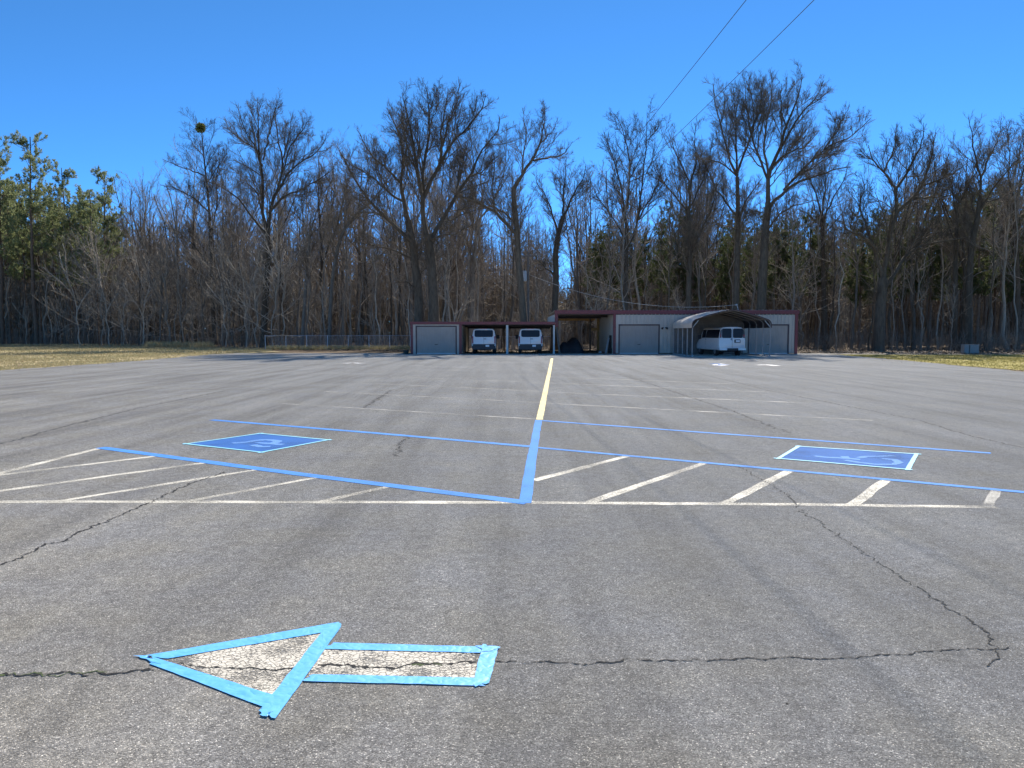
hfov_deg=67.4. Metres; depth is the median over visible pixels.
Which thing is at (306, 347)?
tall dead grass
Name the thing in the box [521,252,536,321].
utility pole
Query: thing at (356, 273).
bare tree
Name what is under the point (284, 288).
understorey tree
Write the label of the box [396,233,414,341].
bare tree
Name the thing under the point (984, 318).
pine tree
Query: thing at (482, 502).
parking line
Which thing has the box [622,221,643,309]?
bare tree
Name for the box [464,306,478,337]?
understorey tree
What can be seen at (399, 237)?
bare tree
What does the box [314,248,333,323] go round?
bare tree
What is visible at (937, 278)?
tree
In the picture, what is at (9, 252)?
pine tree
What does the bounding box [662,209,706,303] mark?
pine tree
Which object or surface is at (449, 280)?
bare tree
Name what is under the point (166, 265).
understorey tree
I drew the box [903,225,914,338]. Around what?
pine tree
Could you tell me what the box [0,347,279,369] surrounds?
lawn
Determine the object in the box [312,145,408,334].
bare tree
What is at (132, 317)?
understorey tree
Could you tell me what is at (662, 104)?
overhead wire
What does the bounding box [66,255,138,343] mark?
understorey tree
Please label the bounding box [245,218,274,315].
bare tree
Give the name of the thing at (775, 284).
bare tree
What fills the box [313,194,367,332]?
bare tree
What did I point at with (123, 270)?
understorey tree
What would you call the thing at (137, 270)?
understorey tree
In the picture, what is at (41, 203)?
pine tree
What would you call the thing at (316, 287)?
bare tree
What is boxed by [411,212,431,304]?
bare tree
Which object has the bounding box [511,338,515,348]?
tree stump
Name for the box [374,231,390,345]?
bare tree
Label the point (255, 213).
bare tree
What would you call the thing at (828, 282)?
pine tree
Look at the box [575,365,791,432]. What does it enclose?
pavement crack
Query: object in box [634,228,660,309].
pine tree
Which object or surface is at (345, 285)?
bare tree
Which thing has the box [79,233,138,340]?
understorey tree
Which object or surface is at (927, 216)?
bare tree
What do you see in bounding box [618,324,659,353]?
roller door
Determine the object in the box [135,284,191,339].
understorey tree
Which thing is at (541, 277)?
bare tree
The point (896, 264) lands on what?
bare tree
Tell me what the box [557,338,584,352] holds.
covered heap
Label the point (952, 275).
pine tree
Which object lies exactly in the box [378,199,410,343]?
bare tree
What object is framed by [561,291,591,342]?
understorey tree
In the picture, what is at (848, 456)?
accessible symbol
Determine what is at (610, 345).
leaning board
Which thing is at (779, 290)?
pine tree
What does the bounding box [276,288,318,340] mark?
understorey tree
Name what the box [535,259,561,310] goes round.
bare tree
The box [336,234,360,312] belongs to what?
bare tree
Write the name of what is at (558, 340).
leaning board
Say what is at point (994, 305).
pine tree
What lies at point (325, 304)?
understorey tree
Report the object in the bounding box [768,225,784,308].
pine tree
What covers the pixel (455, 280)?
bare tree
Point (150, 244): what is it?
understorey tree
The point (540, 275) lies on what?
bare tree
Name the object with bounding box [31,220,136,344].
understorey tree
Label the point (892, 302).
bare tree
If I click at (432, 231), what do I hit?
bare tree
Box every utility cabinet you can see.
[961,344,969,353]
[969,344,979,353]
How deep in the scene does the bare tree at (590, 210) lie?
123.20 m
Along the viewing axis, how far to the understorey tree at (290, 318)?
98.11 m
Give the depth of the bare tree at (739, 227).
78.53 m
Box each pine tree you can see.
[0,135,29,343]
[0,174,29,343]
[0,178,17,317]
[1,193,18,342]
[1,206,37,343]
[3,180,48,343]
[7,130,67,344]
[11,182,30,321]
[11,191,48,309]
[13,200,56,343]
[31,179,53,339]
[35,195,64,343]
[36,158,86,343]
[39,198,79,343]
[44,195,73,342]
[44,224,62,333]
[50,201,94,344]
[65,190,102,342]
[66,193,98,343]
[69,184,113,342]
[75,189,105,331]
[78,202,119,344]
[85,167,135,342]
[105,214,128,341]
[580,229,615,309]
[582,241,608,306]
[583,246,597,341]
[592,221,622,309]
[603,217,635,309]
[613,230,646,309]
[633,235,657,308]
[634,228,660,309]
[649,218,675,309]
[653,199,678,297]
[657,232,682,308]
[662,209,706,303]
[664,236,686,308]
[680,249,709,309]
[682,240,703,309]
[700,226,720,308]
[710,227,742,309]
[713,213,750,309]
[715,228,749,296]
[716,211,750,305]
[722,242,744,304]
[740,225,760,305]
[740,239,758,309]
[741,218,750,309]
[742,243,779,307]
[743,207,777,276]
[767,224,794,309]
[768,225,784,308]
[769,233,788,309]
[770,217,798,309]
[770,236,796,309]
[780,209,832,346]
[781,238,812,316]
[795,214,809,305]
[798,236,830,343]
[800,230,832,342]
[814,238,844,332]
[831,229,866,347]
[840,213,898,347]
[843,234,870,345]
[864,229,894,318]
[865,205,889,311]
[879,202,916,347]
[893,235,921,318]
[894,204,947,346]
[895,224,925,344]
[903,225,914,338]
[905,198,950,347]
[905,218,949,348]
[919,207,940,338]
[928,217,963,336]
[933,215,952,336]
[935,193,961,338]
[946,188,1000,343]
[946,194,980,328]
[965,185,996,325]
[974,192,1013,344]
[982,189,1000,339]
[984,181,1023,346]
[987,223,1022,343]
[990,195,1023,308]
[995,213,1023,347]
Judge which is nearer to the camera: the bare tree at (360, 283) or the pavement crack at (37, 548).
the pavement crack at (37, 548)
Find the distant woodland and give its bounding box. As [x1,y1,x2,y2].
[0,193,1023,343]
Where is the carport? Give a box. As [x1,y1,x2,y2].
[673,310,771,355]
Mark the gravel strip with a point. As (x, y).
(868, 353)
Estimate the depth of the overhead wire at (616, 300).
72.83 m
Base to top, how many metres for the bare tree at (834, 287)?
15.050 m
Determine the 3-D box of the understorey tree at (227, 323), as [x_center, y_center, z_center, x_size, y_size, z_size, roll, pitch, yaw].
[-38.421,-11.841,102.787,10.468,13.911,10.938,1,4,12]
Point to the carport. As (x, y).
(688, 330)
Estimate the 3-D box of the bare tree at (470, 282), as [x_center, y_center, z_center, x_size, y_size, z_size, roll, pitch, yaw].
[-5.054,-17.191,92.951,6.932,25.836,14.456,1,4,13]
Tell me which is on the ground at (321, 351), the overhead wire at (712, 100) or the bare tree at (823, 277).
the bare tree at (823, 277)
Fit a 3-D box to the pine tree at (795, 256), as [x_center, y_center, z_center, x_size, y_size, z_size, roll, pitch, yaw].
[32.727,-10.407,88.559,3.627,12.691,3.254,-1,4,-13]
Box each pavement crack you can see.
[0,472,223,564]
[0,670,103,676]
[1,391,220,443]
[2,453,671,461]
[2,668,153,675]
[178,662,293,670]
[318,661,474,669]
[498,647,1008,664]
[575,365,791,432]
[703,374,1023,447]
[732,463,998,647]
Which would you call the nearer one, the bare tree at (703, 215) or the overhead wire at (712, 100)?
the overhead wire at (712, 100)
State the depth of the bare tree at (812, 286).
117.70 m
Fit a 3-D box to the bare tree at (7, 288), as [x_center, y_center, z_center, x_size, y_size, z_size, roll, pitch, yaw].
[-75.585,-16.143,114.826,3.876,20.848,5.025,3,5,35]
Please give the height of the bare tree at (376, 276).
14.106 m
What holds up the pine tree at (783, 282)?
on the ground at (321, 351)
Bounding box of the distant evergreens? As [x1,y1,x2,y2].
[11,202,974,341]
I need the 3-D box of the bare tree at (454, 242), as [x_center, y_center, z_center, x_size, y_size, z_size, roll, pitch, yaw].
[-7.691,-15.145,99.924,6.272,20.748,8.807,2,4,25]
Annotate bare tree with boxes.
[1,229,17,343]
[25,219,56,343]
[26,211,54,343]
[46,235,72,343]
[79,262,103,343]
[83,283,100,341]
[93,222,116,343]
[99,256,118,344]
[102,159,170,329]
[107,176,163,330]
[108,167,183,343]
[110,239,127,344]
[113,256,123,343]
[122,232,150,342]
[124,224,149,344]
[126,194,181,269]
[131,212,169,341]
[146,173,216,345]
[146,207,180,342]
[150,184,235,341]
[158,109,242,345]
[158,224,177,339]
[161,136,235,342]
[162,192,191,340]
[163,224,194,341]
[167,174,256,345]
[170,203,201,342]
[178,154,270,343]
[180,193,210,264]
[183,179,244,340]
[194,149,246,344]
[199,88,340,346]
[214,190,296,343]
[214,200,262,341]
[217,218,240,339]
[218,221,241,345]
[219,161,266,324]
[223,188,258,345]
[229,166,304,270]
[230,233,248,345]
[233,218,258,341]
[244,157,323,343]
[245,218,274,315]
[246,201,268,309]
[253,142,314,339]
[268,208,292,344]
[273,224,293,344]
[277,165,327,339]
[280,210,313,343]
[281,200,321,337]
[281,209,317,345]
[283,163,337,345]
[286,183,354,337]
[289,123,369,332]
[290,207,325,345]
[294,218,330,342]
[296,150,361,341]
[296,211,337,342]
[298,190,344,344]
[298,234,333,303]
[307,184,343,318]
[309,138,397,344]
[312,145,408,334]
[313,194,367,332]
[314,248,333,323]
[317,165,399,345]
[318,161,383,344]
[320,144,360,344]
[328,217,354,315]
[329,99,454,321]
[335,243,352,344]
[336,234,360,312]
[338,228,355,344]
[338,236,354,343]
[340,207,381,344]
[341,221,370,344]
[342,184,396,345]
[344,129,456,344]
[346,184,379,344]
[348,248,380,345]
[349,220,384,345]
[350,241,368,300]
[359,219,387,344]
[360,230,378,345]
[361,187,417,342]
[362,252,383,334]
[364,217,383,344]
[366,183,420,339]
[368,160,435,334]
[374,141,453,273]
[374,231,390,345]
[376,217,394,345]
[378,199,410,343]
[378,209,401,344]
[380,209,396,339]
[381,75,524,321]
[385,218,408,303]
[387,197,410,345]
[392,235,411,344]
[392,242,411,341]
[395,240,413,346]
[396,149,476,321]
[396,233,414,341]
[404,211,427,321]
[405,137,488,321]
[410,187,440,296]
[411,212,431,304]
[416,135,492,320]
[416,223,443,321]
[418,165,447,293]
[428,156,454,321]
[430,185,469,320]
[434,186,458,320]
[435,156,493,321]
[439,206,454,321]
[444,99,580,350]
[444,179,470,317]
[447,129,502,334]
[448,150,496,321]
[449,168,488,321]
[449,188,477,321]
[450,117,526,347]
[451,212,466,321]
[451,257,465,302]
[454,211,492,319]
[468,165,495,321]
[469,221,500,321]
[487,171,530,347]
[487,227,515,348]
[492,141,549,344]
[494,215,510,337]
[497,226,522,344]
[498,226,529,343]
[514,233,562,345]
[518,202,555,321]
[522,210,560,321]
[528,157,595,349]
[529,253,545,316]
[529,265,543,317]
[533,233,576,344]
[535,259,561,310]
[543,158,635,342]
[552,272,576,341]
[556,164,613,343]
[562,214,619,308]
[567,199,590,329]
[570,211,606,348]
[576,165,643,309]
[579,214,597,344]
[580,208,608,345]
[583,94,679,309]
[590,223,609,309]
[596,155,648,309]
[597,151,664,309]
[597,198,664,304]
[599,138,650,309]
[603,196,625,303]
[606,215,636,309]
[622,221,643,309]
[632,190,664,292]
[640,209,667,309]
[642,235,657,309]
[644,230,656,309]
[646,116,737,309]
[647,190,676,309]
[649,161,719,261]
[651,117,727,309]
[653,147,718,306]
[655,179,686,309]
[656,202,674,309]
[671,225,695,302]
[673,166,719,309]
[674,148,761,309]
[676,196,760,309]
[677,190,742,309]
[679,209,704,298]
[681,152,722,309]
[690,70,792,309]
[691,227,704,309]
[695,169,719,309]
[697,143,734,295]
[697,238,720,302]
[707,215,725,303]
[713,59,874,309]
[723,201,750,309]
[740,202,788,309]
[740,237,776,309]
[742,222,756,309]
[743,240,759,309]
[749,197,778,297]
[758,174,830,308]
[766,243,785,309]
[770,171,829,309]
[770,197,809,309]
[773,190,828,345]
[790,244,808,315]
[793,133,846,245]
[794,143,865,348]
[796,227,829,342]
[801,174,834,348]
[807,202,849,348]
[808,214,816,319]
[809,270,814,341]
[811,242,843,345]
[817,235,837,336]
[818,190,850,346]
[819,150,875,348]
[821,204,853,345]
[826,187,874,341]
[826,234,845,347]
[828,196,849,350]
[830,115,978,351]
[835,204,850,343]
[851,230,884,350]
[858,178,898,291]
[869,139,930,348]
[870,175,911,335]
[875,128,951,344]
[881,179,912,343]
[881,216,912,350]
[887,216,926,349]
[892,124,953,345]
[898,132,961,347]
[899,194,934,350]
[905,150,944,348]
[910,195,951,340]
[915,222,935,350]
[918,230,948,349]
[920,135,988,349]
[920,199,961,306]
[926,187,965,345]
[928,154,965,347]
[929,150,992,350]
[932,184,1009,331]
[942,111,1023,343]
[950,202,987,344]
[954,132,1023,343]
[962,154,1023,349]
[966,184,1013,349]
[975,112,1023,348]
[977,173,1023,346]
[978,116,1023,341]
[980,158,1023,346]
[987,216,1013,338]
[991,248,1023,285]
[994,146,1023,350]
[997,169,1023,337]
[1020,208,1023,331]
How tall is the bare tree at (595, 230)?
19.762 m
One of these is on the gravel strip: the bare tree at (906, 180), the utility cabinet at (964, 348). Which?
the utility cabinet at (964, 348)
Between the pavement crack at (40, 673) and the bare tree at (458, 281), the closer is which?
the pavement crack at (40, 673)
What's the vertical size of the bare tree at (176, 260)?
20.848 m
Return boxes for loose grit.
[2,427,1022,765]
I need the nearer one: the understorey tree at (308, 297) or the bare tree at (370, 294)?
the bare tree at (370, 294)
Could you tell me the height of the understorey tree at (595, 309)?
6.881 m
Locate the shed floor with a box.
[410,350,789,353]
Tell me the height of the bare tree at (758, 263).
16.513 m
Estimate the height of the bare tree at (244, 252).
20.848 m
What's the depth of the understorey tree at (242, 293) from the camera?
92.05 m
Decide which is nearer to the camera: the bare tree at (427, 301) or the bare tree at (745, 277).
the bare tree at (427, 301)
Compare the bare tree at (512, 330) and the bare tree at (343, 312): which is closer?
the bare tree at (343, 312)
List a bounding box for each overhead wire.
[527,0,745,253]
[531,275,730,306]
[538,0,813,252]
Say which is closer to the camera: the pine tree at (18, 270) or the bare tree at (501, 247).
the bare tree at (501, 247)
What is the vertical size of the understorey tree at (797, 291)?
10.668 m
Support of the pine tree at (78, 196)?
on the ground at (321, 351)
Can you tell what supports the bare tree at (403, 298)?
on the ground at (321, 351)
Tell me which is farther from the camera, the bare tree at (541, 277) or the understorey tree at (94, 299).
the understorey tree at (94, 299)
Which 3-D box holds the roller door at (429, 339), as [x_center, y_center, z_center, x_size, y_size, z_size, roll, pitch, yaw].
[-6.152,-3.587,62.419,3.347,2.300,0.100,0,4,0]
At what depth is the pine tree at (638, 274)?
89.31 m
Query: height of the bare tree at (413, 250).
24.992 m
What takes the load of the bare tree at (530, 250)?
on the ground at (321, 351)
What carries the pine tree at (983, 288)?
on the ground at (321, 351)
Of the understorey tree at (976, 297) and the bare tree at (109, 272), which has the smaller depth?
the understorey tree at (976, 297)
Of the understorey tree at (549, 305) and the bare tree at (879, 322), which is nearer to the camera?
the bare tree at (879, 322)
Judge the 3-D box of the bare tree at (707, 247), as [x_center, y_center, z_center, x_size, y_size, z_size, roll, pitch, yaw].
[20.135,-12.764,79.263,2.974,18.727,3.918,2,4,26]
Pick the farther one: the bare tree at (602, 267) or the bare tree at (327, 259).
the bare tree at (327, 259)
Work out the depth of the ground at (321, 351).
73.72 m
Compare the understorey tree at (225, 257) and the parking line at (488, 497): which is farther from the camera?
the understorey tree at (225, 257)
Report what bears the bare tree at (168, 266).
on the ground at (321, 351)
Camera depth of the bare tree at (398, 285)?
88.53 m
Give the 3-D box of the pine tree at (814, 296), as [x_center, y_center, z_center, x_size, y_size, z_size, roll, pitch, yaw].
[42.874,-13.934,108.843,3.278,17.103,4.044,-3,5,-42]
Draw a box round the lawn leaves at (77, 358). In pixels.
[0,351,216,367]
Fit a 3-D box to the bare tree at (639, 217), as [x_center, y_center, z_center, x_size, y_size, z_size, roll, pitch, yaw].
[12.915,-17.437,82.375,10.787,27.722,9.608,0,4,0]
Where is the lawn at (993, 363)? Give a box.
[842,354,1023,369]
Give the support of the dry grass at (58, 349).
on the lawn at (138, 357)
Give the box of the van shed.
[410,322,555,353]
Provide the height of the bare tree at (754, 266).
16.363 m
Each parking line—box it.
[0,448,97,473]
[0,456,154,474]
[0,462,203,491]
[0,500,985,507]
[51,470,255,502]
[97,447,525,503]
[181,477,313,502]
[212,419,529,446]
[281,403,531,418]
[319,487,387,501]
[324,391,538,402]
[519,420,541,502]
[534,456,628,480]
[536,358,552,419]
[538,447,1023,492]
[543,420,990,453]
[548,403,873,420]
[560,392,775,401]
[586,463,705,502]
[722,471,792,503]
[845,480,889,505]
[984,490,1000,506]
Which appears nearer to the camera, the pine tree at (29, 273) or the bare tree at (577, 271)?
the bare tree at (577, 271)
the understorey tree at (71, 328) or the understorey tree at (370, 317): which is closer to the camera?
the understorey tree at (370, 317)
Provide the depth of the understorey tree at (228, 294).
92.72 m
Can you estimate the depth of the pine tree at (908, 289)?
100.11 m
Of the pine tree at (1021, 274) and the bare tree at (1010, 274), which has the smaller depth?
the bare tree at (1010, 274)
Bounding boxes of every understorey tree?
[11,295,40,343]
[15,282,38,343]
[16,228,106,344]
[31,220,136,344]
[38,290,84,344]
[41,316,64,343]
[43,210,121,343]
[57,314,82,342]
[60,234,136,345]
[61,284,109,344]
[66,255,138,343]
[78,250,114,340]
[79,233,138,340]
[79,273,117,343]
[81,254,147,341]
[82,231,169,344]
[82,271,150,342]
[92,270,165,342]
[96,244,177,342]
[99,270,158,340]
[101,271,144,344]
[105,305,138,342]
[114,250,190,344]
[115,299,146,343]
[128,266,196,340]
[130,286,177,341]
[131,217,187,342]
[132,241,187,341]
[135,222,202,341]
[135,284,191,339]
[151,244,197,334]
[156,309,171,337]
[166,244,225,345]
[169,242,252,345]
[171,247,242,342]
[173,291,213,344]
[175,299,207,340]
[178,205,249,345]
[179,207,237,344]
[182,252,237,340]
[183,250,262,346]
[200,275,235,345]
[202,252,257,346]
[205,205,317,344]
[206,245,292,346]
[212,234,274,345]
[215,251,277,346]
[218,230,295,345]
[220,264,286,344]
[227,218,310,344]
[228,218,313,345]
[259,294,286,331]
[271,265,340,339]
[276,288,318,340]
[282,302,300,336]
[302,282,354,341]
[310,297,341,342]
[313,307,327,338]
[355,304,384,342]
[401,292,442,329]
[410,255,477,321]
[458,271,498,339]
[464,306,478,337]
[489,248,552,337]
[489,293,519,337]
[510,302,532,337]
[525,257,560,332]
[526,279,575,343]
[535,258,572,328]
[540,285,561,343]
[541,278,572,334]
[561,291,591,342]
[570,272,620,347]
[580,285,613,345]
[582,274,637,309]
[629,284,671,309]
[665,271,695,309]
[670,285,698,309]
[768,254,842,347]
[772,253,820,309]
[805,265,862,341]
[827,260,892,331]
[832,302,861,344]
[835,290,856,339]
[932,272,979,350]
[958,255,996,331]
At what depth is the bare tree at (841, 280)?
77.01 m
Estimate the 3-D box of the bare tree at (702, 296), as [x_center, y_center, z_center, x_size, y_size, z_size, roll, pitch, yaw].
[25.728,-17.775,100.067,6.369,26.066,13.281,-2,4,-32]
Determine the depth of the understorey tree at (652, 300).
102.97 m
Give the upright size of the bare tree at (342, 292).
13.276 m
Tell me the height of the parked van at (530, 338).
2.092 m
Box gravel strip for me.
[790,352,1023,354]
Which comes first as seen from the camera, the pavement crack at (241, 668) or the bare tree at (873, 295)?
the pavement crack at (241, 668)
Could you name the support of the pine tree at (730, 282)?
on the ground at (321, 351)
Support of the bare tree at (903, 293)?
on the ground at (321, 351)
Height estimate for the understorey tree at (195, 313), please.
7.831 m
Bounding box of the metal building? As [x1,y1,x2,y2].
[547,310,799,353]
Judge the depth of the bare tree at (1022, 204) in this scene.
102.36 m
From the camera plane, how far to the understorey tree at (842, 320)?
96.56 m
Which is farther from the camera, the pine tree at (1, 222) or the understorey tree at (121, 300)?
the pine tree at (1, 222)
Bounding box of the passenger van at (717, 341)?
[697,327,745,355]
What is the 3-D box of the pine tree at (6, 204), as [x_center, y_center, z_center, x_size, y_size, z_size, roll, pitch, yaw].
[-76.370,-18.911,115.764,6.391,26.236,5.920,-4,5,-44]
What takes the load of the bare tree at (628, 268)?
on the ground at (321, 351)
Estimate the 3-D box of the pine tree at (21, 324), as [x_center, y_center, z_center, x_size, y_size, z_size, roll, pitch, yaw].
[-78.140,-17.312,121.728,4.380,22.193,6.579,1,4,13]
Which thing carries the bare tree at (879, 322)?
on the ground at (321, 351)
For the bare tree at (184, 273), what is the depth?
105.50 m
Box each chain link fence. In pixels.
[265,335,410,349]
[469,336,550,346]
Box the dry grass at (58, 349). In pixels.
[0,345,290,353]
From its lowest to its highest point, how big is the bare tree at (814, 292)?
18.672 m
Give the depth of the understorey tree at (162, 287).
100.62 m
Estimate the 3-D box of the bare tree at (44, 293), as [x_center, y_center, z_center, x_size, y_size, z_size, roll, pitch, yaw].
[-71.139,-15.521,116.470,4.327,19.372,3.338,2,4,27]
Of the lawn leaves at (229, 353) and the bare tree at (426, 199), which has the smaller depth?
the lawn leaves at (229, 353)
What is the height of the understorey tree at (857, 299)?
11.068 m
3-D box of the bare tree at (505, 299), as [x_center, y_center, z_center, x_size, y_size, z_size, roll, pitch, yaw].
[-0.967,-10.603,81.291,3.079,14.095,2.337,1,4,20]
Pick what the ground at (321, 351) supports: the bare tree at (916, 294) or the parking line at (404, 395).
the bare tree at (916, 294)
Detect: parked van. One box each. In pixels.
[471,328,498,353]
[515,328,542,353]
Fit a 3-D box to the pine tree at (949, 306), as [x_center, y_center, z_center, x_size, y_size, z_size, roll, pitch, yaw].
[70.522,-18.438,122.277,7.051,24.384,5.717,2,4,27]
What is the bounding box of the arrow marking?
[134,622,499,717]
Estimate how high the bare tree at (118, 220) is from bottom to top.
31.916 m
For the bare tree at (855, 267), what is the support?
on the ground at (321, 351)
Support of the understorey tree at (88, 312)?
on the ground at (321, 351)
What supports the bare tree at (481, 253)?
on the ground at (321, 351)
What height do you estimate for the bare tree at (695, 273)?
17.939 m
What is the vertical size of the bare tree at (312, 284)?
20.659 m
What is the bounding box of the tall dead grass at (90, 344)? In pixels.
[0,343,145,345]
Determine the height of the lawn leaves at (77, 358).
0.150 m
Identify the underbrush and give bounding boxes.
[0,325,1023,351]
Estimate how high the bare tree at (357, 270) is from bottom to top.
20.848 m
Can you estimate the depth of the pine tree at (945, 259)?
92.71 m
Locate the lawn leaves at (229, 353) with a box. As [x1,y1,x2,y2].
[25,353,1019,370]
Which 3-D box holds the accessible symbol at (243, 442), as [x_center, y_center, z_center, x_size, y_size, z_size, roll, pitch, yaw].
[-3.885,0.896,11.866,1.752,0.006,1.536,2,4,31]
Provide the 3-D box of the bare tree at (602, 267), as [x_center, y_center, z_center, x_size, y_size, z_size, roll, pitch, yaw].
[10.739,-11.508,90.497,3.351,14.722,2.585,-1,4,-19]
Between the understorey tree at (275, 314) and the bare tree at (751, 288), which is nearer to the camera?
the bare tree at (751, 288)
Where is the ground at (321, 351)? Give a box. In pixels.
[12,341,1023,371]
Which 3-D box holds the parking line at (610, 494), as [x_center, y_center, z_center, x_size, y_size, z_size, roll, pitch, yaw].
[1.627,1.101,8.792,0.132,0.001,2.863,3,5,37]
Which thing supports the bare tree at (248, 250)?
on the ground at (321, 351)
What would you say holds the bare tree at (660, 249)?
on the ground at (321, 351)
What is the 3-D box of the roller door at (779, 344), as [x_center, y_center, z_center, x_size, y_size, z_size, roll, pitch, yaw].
[21.000,-3.680,62.914,3.350,2.420,0.100,0,4,0]
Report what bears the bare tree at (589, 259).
on the ground at (321, 351)
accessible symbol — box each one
[183,433,330,452]
[776,446,918,469]
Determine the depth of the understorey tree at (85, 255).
107.53 m
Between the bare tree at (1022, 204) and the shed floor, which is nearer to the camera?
the shed floor
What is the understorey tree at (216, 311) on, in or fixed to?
on the ground at (321, 351)
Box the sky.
[0,0,1023,332]
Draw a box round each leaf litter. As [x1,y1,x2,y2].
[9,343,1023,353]
[464,348,604,352]
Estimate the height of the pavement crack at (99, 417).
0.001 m
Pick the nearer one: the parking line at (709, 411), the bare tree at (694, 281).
the parking line at (709, 411)
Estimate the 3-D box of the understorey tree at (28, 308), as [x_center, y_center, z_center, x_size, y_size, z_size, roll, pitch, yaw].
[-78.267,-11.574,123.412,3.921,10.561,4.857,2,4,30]
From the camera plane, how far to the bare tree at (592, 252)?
106.81 m
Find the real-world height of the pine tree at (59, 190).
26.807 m
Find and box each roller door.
[416,326,456,353]
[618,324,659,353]
[747,324,788,353]
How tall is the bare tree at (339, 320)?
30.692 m
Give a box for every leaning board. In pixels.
[556,327,559,353]
[608,335,611,352]
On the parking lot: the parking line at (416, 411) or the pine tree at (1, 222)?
the parking line at (416, 411)
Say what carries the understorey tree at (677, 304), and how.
on the ground at (321, 351)
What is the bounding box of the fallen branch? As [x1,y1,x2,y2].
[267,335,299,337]
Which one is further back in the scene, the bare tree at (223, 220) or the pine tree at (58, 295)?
the pine tree at (58, 295)
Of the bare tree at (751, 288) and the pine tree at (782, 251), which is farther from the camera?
the pine tree at (782, 251)
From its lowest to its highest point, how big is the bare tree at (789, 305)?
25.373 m
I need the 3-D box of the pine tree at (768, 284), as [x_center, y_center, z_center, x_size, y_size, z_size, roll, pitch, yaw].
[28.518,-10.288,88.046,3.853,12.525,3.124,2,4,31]
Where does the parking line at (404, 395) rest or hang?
on the parking lot
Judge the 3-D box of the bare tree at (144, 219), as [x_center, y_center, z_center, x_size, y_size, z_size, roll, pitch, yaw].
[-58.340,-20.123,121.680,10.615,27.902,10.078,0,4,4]
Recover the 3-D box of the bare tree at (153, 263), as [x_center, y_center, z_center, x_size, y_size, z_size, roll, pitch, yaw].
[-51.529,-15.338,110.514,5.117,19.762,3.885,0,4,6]
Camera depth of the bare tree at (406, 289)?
81.28 m
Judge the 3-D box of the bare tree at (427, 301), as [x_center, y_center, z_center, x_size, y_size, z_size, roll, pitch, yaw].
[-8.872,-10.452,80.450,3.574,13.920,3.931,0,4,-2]
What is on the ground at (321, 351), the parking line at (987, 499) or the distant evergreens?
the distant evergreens
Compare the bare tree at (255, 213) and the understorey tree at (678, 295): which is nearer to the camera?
the understorey tree at (678, 295)
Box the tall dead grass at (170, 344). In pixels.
[144,341,214,347]
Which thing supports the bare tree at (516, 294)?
on the ground at (321, 351)
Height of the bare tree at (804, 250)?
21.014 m
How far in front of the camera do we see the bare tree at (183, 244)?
111.35 m
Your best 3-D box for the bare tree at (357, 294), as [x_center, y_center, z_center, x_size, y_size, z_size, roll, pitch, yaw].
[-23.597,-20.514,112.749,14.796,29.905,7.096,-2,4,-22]
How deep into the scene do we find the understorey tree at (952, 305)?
72.94 m
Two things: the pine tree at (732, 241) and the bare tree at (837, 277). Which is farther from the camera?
the pine tree at (732, 241)
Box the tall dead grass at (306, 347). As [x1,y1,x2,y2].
[266,344,410,349]
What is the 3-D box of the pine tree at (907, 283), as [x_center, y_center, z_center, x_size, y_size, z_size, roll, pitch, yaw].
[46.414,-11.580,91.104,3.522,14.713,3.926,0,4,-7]
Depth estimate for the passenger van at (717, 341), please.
56.91 m
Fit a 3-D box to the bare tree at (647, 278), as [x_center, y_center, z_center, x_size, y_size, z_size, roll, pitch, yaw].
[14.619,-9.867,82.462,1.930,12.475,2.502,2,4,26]
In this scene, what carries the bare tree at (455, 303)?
on the ground at (321, 351)
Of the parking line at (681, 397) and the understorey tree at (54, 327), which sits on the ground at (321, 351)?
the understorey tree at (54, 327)
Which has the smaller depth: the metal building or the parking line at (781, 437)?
the parking line at (781, 437)
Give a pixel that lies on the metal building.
(640, 331)
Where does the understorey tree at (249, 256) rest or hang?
on the ground at (321, 351)
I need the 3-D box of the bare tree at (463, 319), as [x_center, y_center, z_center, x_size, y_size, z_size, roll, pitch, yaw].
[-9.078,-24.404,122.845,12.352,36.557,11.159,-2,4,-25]
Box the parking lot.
[0,353,1023,767]
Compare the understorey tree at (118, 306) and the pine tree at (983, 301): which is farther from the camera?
the pine tree at (983, 301)
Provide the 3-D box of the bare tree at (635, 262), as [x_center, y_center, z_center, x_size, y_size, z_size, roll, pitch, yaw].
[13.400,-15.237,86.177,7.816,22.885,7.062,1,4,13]
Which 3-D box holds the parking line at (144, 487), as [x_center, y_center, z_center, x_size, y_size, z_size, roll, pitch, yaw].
[-3.853,1.115,8.580,0.114,0.001,2.365,3,5,38]
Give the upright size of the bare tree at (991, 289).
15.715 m
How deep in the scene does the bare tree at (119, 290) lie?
104.89 m
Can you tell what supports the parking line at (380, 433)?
on the parking lot
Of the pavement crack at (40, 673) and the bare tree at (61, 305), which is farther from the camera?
the bare tree at (61, 305)
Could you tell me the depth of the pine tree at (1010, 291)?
84.02 m
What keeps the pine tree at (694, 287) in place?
on the ground at (321, 351)
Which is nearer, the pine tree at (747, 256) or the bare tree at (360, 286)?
the pine tree at (747, 256)

